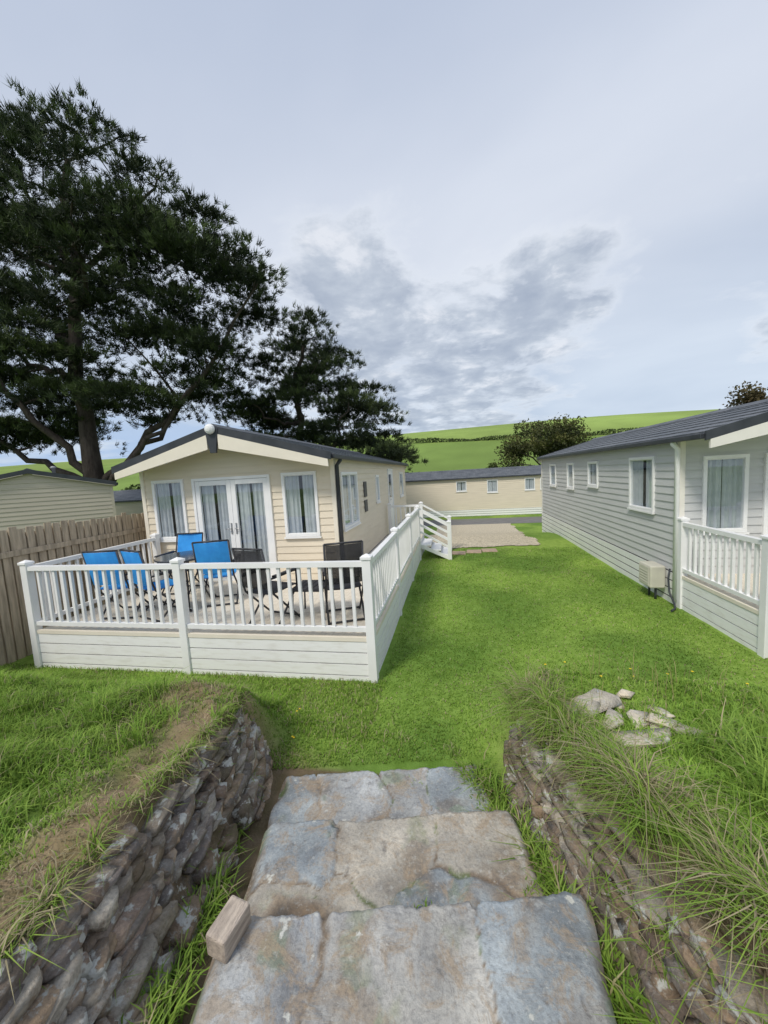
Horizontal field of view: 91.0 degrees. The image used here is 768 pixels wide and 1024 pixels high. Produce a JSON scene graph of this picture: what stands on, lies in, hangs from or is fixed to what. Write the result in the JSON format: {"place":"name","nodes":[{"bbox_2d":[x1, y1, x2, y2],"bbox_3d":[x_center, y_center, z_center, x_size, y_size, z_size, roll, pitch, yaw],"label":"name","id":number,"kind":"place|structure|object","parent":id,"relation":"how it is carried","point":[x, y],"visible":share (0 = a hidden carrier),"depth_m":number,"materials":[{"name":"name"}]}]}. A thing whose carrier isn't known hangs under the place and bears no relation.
{"place":"outdoors","nodes":[
{"label":"outdoors","id":0,"kind":"place"},
{"bbox_2d":[0,409,767,1023],"bbox_3d":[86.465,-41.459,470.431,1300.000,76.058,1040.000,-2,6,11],"label":"ground","id":1,"kind":"structure","parent":0,"point":[458,455],"depth_m":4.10,"materials":[{"name":"green plant"}]},
{"bbox_2d":[0,466,117,531],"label":"cabin","id":2,"kind":"object","parent":1,"relation":"on","point":[30,497],"visible":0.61,"depth_m":10.79,"materials":[{"name":"grey plastic"}]},
{"bbox_2d":[0,512,148,664],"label":"timber fence","id":3,"kind":"object","parent":1,"relation":"on","point":[47,542],"visible":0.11,"depth_m":5.58,"materials":[{"name":"brown wood"}]},
{"bbox_2d":[113,489,143,516],"bbox_3d":[-17.717,0.577,23.754,11.885,3.715,4.040,-2,6,11],"label":"caravan","id":4,"kind":"object","parent":1,"relation":"on","point":[128,502],"visible":0.03,"depth_m":21.22,"materials":[{"name":"beige metal"}]},
{"bbox_2d":[0,705,272,1023],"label":"dry stone wall","id":5,"kind":"structure","parent":1,"relation":"on","point":[136,921],"depth_m":1.58,"materials":[{"name":"stone"}]},
{"bbox_2d":[0,663,296,934],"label":"bank grass","id":6,"kind":"structure","parent":1,"relation":"on","point":[45,682],"depth_m":2.53,"materials":[{"name":"green plant"}]},
{"bbox_2d":[0,73,303,481],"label":"pine tree","id":7,"kind":"object","parent":1,"relation":"on","point":[34,230],"visible":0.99,"depth_m":13.05,"materials":[{"name":"green plant"}]},
{"bbox_2d":[0,662,386,741],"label":"lawn grass","id":8,"kind":"structure","parent":1,"relation":"on","point":[360,687],"depth_m":3.89,"materials":[{"name":"green plant"}]},
{"bbox_2d":[17,502,451,682],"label":"raised deck","id":9,"kind":"structure","parent":1,"relation":"on","point":[203,638],"depth_m":4.59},
{"bbox_2d":[81,550,154,618],"bbox_3d":[-3.658,0.964,5.241,0.540,0.989,0.624,-3,6,4],"label":"folding chair","id":10,"kind":"object","parent":9,"relation":"on","point":[104,557],"visible":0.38,"depth_m":4.95,"materials":[{"name":"fabric"}]},
{"bbox_2d":[119,549,191,621],"bbox_3d":[-3.076,0.943,5.115,0.540,0.989,0.624,0,7,31],"label":"folding chair","id":11,"kind":"object","parent":9,"relation":"on","point":[129,557],"visible":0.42,"depth_m":4.89,"materials":[{"name":"fabric"}]},
{"bbox_2d":[154,532,202,594],"bbox_3d":[-3.407,0.861,6.394,0.540,0.939,0.624,-3,6,5],"label":"folding chair","id":12,"kind":"object","parent":9,"relation":"on","point":[184,541],"visible":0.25,"depth_m":6.63,"materials":[{"name":"fabric"}]},
{"bbox_2d":[154,550,216,607],"bbox_3d":[-2.977,1.009,5.747,0.840,0.717,0.840,-2,6,11],"label":"patio table","id":13,"kind":"object","parent":9,"relation":"on","point":[188,556],"visible":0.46,"depth_m":5.63,"materials":[{"name":"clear glass"}]},
{"bbox_2d":[191,539,243,606],"bbox_3d":[-2.422,0.862,5.549,0.540,0.989,0.624,-4,6,-9],"label":"folding chair","id":14,"kind":"object","parent":9,"relation":"on","point":[216,551],"visible":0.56,"depth_m":5.25,"materials":[{"name":"fabric"}]},
{"bbox_2d":[231,548,299,623],"bbox_3d":[-1.431,0.885,4.642,0.510,1.009,0.624,-1,6,25],"label":"folding chair","id":15,"kind":"object","parent":9,"relation":"on","point":[252,555],"visible":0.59,"depth_m":4.41,"materials":[{"name":"fabric"}]},
{"bbox_2d":[292,580,335,619],"bbox_3d":[-0.913,1.132,4.892,0.440,0.396,0.430,-2,6,11],"label":"side table","id":16,"kind":"object","parent":9,"relation":"on","point":[315,586],"visible":0.52,"depth_m":4.79,"materials":[{"name":"black metal"}]},
{"bbox_2d":[321,540,364,624],"bbox_3d":[-0.501,0.825,4.652,0.510,1.019,0.624,-5,6,-12],"label":"folding chair","id":17,"kind":"object","parent":9,"relation":"on","point":[347,551],"visible":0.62,"depth_m":4.38,"materials":[{"name":"fabric"}]},
{"bbox_2d":[111,423,407,581],"bbox_3d":[-1.799,0.040,11.152,4.040,4.035,10.138,-2,6,11],"label":"caravan","id":18,"kind":"object","parent":1,"relation":"on","point":[277,499],"visible":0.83,"depth_m":6.69,"materials":[{"name":"beige plastic"}]},
{"bbox_2d":[151,479,188,541],"bbox_3d":[-3.917,-0.019,6.953,0.690,1.140,0.114,-2,6,11],"label":"window","id":19,"kind":"structure","parent":18,"relation":"in","point":[178,491],"depth_m":6.98,"materials":[{"name":"white plastic"}]},
{"bbox_2d":[194,480,236,577],"bbox_3d":[-3.005,0.324,6.811,0.699,1.771,0.146,-2,6,11],"label":"door","id":20,"kind":"structure","parent":18,"relation":"in","point":[223,487],"depth_m":6.82,"materials":[{"name":"white plastic"}]},
{"bbox_2d":[230,478,274,577],"bbox_3d":[-2.315,0.297,6.681,0.699,1.771,0.144,-2,6,11],"label":"door","id":21,"kind":"structure","parent":18,"relation":"in","point":[259,485],"depth_m":6.69,"materials":[{"name":"white plastic"}]},
{"bbox_2d":[280,471,321,538],"bbox_3d":[-1.422,-0.117,6.487,0.670,1.140,0.115,-2,6,11],"label":"window","id":22,"kind":"structure","parent":18,"relation":"in","point":[309,479],"depth_m":6.51,"materials":[{"name":"white plastic"}]},
{"bbox_2d":[339,472,360,531],"bbox_3d":[-0.662,-0.230,7.243,0.117,1.070,1.160,-2,6,11],"label":"window","id":23,"kind":"structure","parent":18,"relation":"in","point":[353,520],"depth_m":7.21,"materials":[{"name":"white plastic"}]},
{"bbox_2d":[375,475,380,503],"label":"window","id":24,"kind":"structure","parent":18,"relation":"in","point":[377,487],"depth_m":9.95,"materials":[{"name":"white plastic"}]},
{"bbox_2d":[387,469,394,526],"bbox_3d":[0.232,-0.406,11.902,0.110,1.900,0.850,-2,6,11],"label":"door","id":25,"kind":"structure","parent":18,"relation":"in","point":[389,471],"depth_m":12.12,"materials":[{"name":"white plastic"}]},
{"bbox_2d":[398,472,403,497],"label":"window","id":26,"kind":"structure","parent":18,"relation":"in","point":[401,489],"depth_m":14.36,"materials":[{"name":"white plastic"}]},
{"bbox_2d":[122,471,419,489],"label":"field hedge","id":27,"kind":"object","parent":1,"relation":"on","point":[132,486],"visible":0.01,"depth_m":69.81,"materials":[{"name":"green plant"}]},
{"bbox_2d":[206,302,429,471],"bbox_3d":[-3.195,-4.092,18.460,10.866,11.046,7.582,-2,6,11],"label":"pine tree","id":28,"kind":"object","parent":1,"relation":"on","point":[264,411],"visible":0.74,"depth_m":17.28,"materials":[{"name":"green plant"}]},
{"bbox_2d":[267,765,490,828],"bbox_3d":[-0.007,2.105,2.542,1.484,0.330,0.621,-3,6,0],"label":"stone step","id":29,"kind":"object","parent":1,"relation":"on","point":[362,796],"visible":0.61,"depth_m":2.60,"materials":[{"name":"stone"}]},
{"bbox_2d":[0,655,767,1023],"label":"grass tufts","id":30,"kind":"object","parent":1,"relation":"on","point":[636,781],"visible":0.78,"depth_m":1.66,"materials":[{"name":"green plant"}]},
{"bbox_2d":[244,810,544,919],"bbox_3d":[0.043,1.977,1.947,1.472,0.323,0.626,-3,6,0],"label":"stone step","id":31,"kind":"object","parent":1,"relation":"on","point":[325,868],"visible":0.79,"depth_m":1.96,"materials":[{"name":"stone"}]},
{"bbox_2d":[190,891,616,1023],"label":"stone step","id":32,"kind":"object","parent":1,"relation":"on","point":[528,960],"visible":0.98,"depth_m":1.41,"materials":[{"name":"stone"}]},
{"bbox_2d":[206,895,250,963],"bbox_3d":[-0.624,1.677,1.523,0.096,0.100,0.150,2,9,20],"label":"timber block","id":33,"kind":"object","parent":32,"relation":"on","point":[227,929],"depth_m":1.49,"materials":[{"name":"beige wood"}]},
{"bbox_2d":[452,551,465,554],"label":"paving slab","id":34,"kind":"structure","parent":1,"relation":"on","point":[458,552],"depth_m":10.29,"materials":[{"name":"beige stone"}]},
{"bbox_2d":[405,465,541,517],"bbox_3d":[6.597,-1.045,25.621,13.485,3.785,4.040,-2,6,11],"label":"caravan","id":35,"kind":"object","parent":1,"relation":"on","point":[516,490],"visible":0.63,"depth_m":23.94,"materials":[{"name":"beige plastic"}]},
{"bbox_2d":[456,481,466,491],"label":"window","id":36,"kind":"structure","parent":35,"relation":"in","point":[458,484],"depth_m":23.99,"materials":[{"name":"white plastic"}]},
{"bbox_2d":[487,479,497,492],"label":"window","id":37,"kind":"structure","parent":35,"relation":"in","point":[491,484],"depth_m":23.65,"materials":[{"name":"white plastic"}]},
{"bbox_2d":[524,477,534,490],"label":"window","id":38,"kind":"structure","parent":35,"relation":"in","point":[528,487],"depth_m":23.24,"materials":[{"name":"white plastic"}]},
{"bbox_2d":[466,550,480,552],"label":"paving slab","id":39,"kind":"structure","parent":1,"relation":"on","point":[473,551],"depth_m":10.34,"materials":[{"name":"beige stone"}]},
{"bbox_2d":[427,523,539,547],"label":"gravel","id":40,"kind":"structure","parent":1,"relation":"on","point":[482,535],"depth_m":12.59,"materials":[{"name":"beige gravel"}]},
{"bbox_2d":[336,427,641,446],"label":"field hedge","id":41,"kind":"object","parent":1,"relation":"on","point":[488,438],"visible":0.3,"depth_m":155.11,"materials":[{"name":"green plant"}]},
{"bbox_2d":[481,548,497,551],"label":"paving slab","id":42,"kind":"structure","parent":1,"relation":"on","point":[490,550],"depth_m":10.39,"materials":[{"name":"beige stone"}]},
{"bbox_2d":[486,461,523,467],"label":"shrub","id":43,"kind":"object","parent":1,"relation":"on","point":[491,465],"visible":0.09,"depth_m":44.66,"materials":[{"name":"green plant"}]},
{"bbox_2d":[291,664,748,743],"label":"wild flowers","id":44,"kind":"object","parent":1,"relation":"on","point":[545,680],"visible":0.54,"depth_m":2.78,"materials":[{"name":"yellow plant"}]},
{"bbox_2d":[494,412,595,467],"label":"tree","id":45,"kind":"object","parent":1,"relation":"on","point":[559,437],"visible":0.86,"depth_m":40.98,"materials":[{"name":"green plant"}]},
{"bbox_2d":[564,702,577,717],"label":"loose stone","id":46,"kind":"object","parent":1,"relation":"on","point":[572,707],"visible":0.2,"depth_m":2.39,"materials":[{"name":"stone"}]},
{"bbox_2d":[576,696,600,717],"bbox_3d":[1.322,1.270,2.457,0.135,0.040,0.278,1,7,36],"label":"loose stone","id":47,"kind":"object","parent":1,"relation":"on","point":[596,704],"visible":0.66,"depth_m":2.47,"materials":[{"name":"stone"}]},
{"bbox_2d":[572,688,621,712],"bbox_3d":[1.418,1.263,2.523,0.329,0.056,0.181,-6,6,-22],"label":"loose stone","id":48,"kind":"object","parent":1,"relation":"on","point":[613,702],"visible":0.62,"depth_m":2.53,"materials":[{"name":"stone"}]},
{"bbox_2d":[602,707,624,729],"bbox_3d":[1.434,1.298,2.351,0.109,0.036,0.218,2,7,40],"label":"loose stone","id":49,"kind":"object","parent":1,"relation":"on","point":[612,712],"visible":0.71,"depth_m":2.36,"materials":[{"name":"stone"}]},
{"bbox_2d":[615,695,624,709],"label":"loose stone","id":50,"kind":"object","parent":1,"relation":"on","point":[618,697],"visible":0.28,"depth_m":2.49,"materials":[{"name":"stone"}]},
{"bbox_2d":[616,689,634,698],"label":"loose stone","id":51,"kind":"object","parent":1,"relation":"on","point":[623,693],"visible":0.85,"depth_m":2.60,"materials":[{"name":"stone"}]},
{"bbox_2d":[499,716,767,1023],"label":"dry stone wall","id":52,"kind":"structure","parent":1,"relation":"on","point":[657,990],"depth_m":1.46,"materials":[{"name":"stone"}]},
{"bbox_2d":[626,709,650,728],"bbox_3d":[1.596,1.290,2.349,0.133,0.042,0.158,-2,6,11],"label":"loose stone","id":53,"kind":"object","parent":1,"relation":"on","point":[634,714],"visible":0.77,"depth_m":2.36,"materials":[{"name":"stone"}]},
{"bbox_2d":[609,728,671,747],"bbox_3d":[1.509,1.314,2.194,0.370,0.039,0.131,-3,6,4],"label":"loose stone","id":54,"kind":"object","parent":1,"relation":"on","point":[644,735],"visible":0.58,"depth_m":2.19,"materials":[{"name":"stone"}]},
{"bbox_2d":[536,399,767,603],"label":"caravan","id":55,"kind":"object","parent":1,"relation":"on","point":[621,502],"visible":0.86,"depth_m":6.26,"materials":[{"name":"white plastic"}]},
{"bbox_2d":[549,464,556,486],"bbox_3d":[5.682,-1.227,12.655,0.111,0.760,0.790,-2,6,11],"label":"window","id":56,"kind":"structure","parent":55,"relation":"in","point":[552,467],"depth_m":12.81,"materials":[{"name":"white plastic"}]},
{"bbox_2d":[566,463,573,489],"bbox_3d":[5.339,-1.021,10.772,0.115,0.760,0.640,-2,6,11],"label":"window","id":57,"kind":"structure","parent":55,"relation":"in","point":[570,466],"depth_m":10.90,"materials":[{"name":"white plastic"}]},
{"bbox_2d":[586,461,598,487],"bbox_3d":[5.018,-0.896,9.030,0.115,0.630,0.690,-2,6,11],"label":"window","id":58,"kind":"structure","parent":55,"relation":"in","point":[592,466],"depth_m":9.14,"materials":[{"name":"white plastic"}]},
{"bbox_2d":[627,456,655,513],"bbox_3d":[4.601,-0.492,6.722,0.114,0.970,0.940,-2,6,11],"label":"window","id":59,"kind":"structure","parent":55,"relation":"in","point":[636,463],"depth_m":6.82,"materials":[{"name":"white plastic"}]},
{"bbox_2d":[639,561,664,598],"bbox_3d":[4.381,1.128,6.193,0.238,0.580,0.380,-2,6,11],"label":"utility box","id":60,"kind":"object","parent":55,"relation":"attached to","point":[651,574],"visible":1,"depth_m":6.03,"materials":[{"name":"beige plastic"}]},
{"bbox_2d":[639,563,648,585],"bbox_3d":[4.266,1.023,6.202,0.016,0.300,0.320,-2,6,11],"label":"vent grille","id":61,"kind":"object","parent":60,"relation":"in","point":[643,570],"depth_m":6.18,"materials":[{"name":"beige plastic"}]},
{"bbox_2d":[667,569,675,611],"bbox_3d":[4.337,1.166,5.680,0.087,0.536,0.475,0,7,31],"label":"hose pipe","id":62,"kind":"object","parent":55,"relation":"attached to","point":[669,592],"visible":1,"depth_m":5.79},
{"bbox_2d":[701,454,749,534],"bbox_3d":[4.957,-0.247,5.511,0.610,1.160,0.117,-2,6,11],"label":"window","id":63,"kind":"structure","parent":55,"relation":"in","point":[733,499],"depth_m":5.52,"materials":[{"name":"white glass"}]},
{"bbox_2d":[544,642,764,725],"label":"dry stalks","id":64,"kind":"object","parent":1,"relation":"on","point":[654,683],"visible":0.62,"depth_m":2.61,"materials":[{"name":"beige plant"}]},
{"bbox_2d":[648,704,674,717],"bbox_3d":[1.757,1.274,2.407,0.088,0.025,0.155,-5,6,-15],"label":"loose stone","id":65,"kind":"object","parent":1,"relation":"on","point":[668,714],"visible":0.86,"depth_m":2.40,"materials":[{"name":"stone"}]},
{"bbox_2d":[646,713,681,730],"bbox_3d":[1.714,1.280,2.301,0.202,0.033,0.103,1,7,34],"label":"loose stone","id":66,"kind":"object","parent":1,"relation":"on","point":[651,716],"visible":0.63,"depth_m":2.30,"materials":[{"name":"stone"}]},
{"bbox_2d":[674,725,703,736],"bbox_3d":[1.791,1.278,2.210,0.182,0.035,0.075,-2,6,11],"label":"loose stone","id":67,"kind":"object","parent":1,"relation":"on","point":[677,730],"visible":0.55,"depth_m":2.20,"materials":[{"name":"stone"}]},
{"bbox_2d":[676,516,767,658],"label":"raised deck","id":68,"kind":"structure","parent":1,"relation":"on","point":[733,605],"depth_m":4.73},
{"bbox_2d":[719,381,767,409],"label":"tree","id":69,"kind":"object","parent":1,"relation":"on","point":[748,395],"visible":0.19,"depth_m":23.72,"materials":[{"name":"green plant"}]},
{"bbox_2d":[0,0,767,466],"label":"sky","id":70,"kind":"structure","parent":0,"point":[513,211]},
{"bbox_2d":[423,516,541,525],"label":"road","id":71,"kind":"structure","parent":0,"point":[496,520],"depth_m":21.29,"materials":[{"name":"grey asphalt"}]},
{"bbox_2d":[505,668,767,913],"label":"bank grass","id":72,"kind":"structure","parent":0,"point":[685,701],"depth_m":2.27,"materials":[{"name":"green plant"}]}
]}

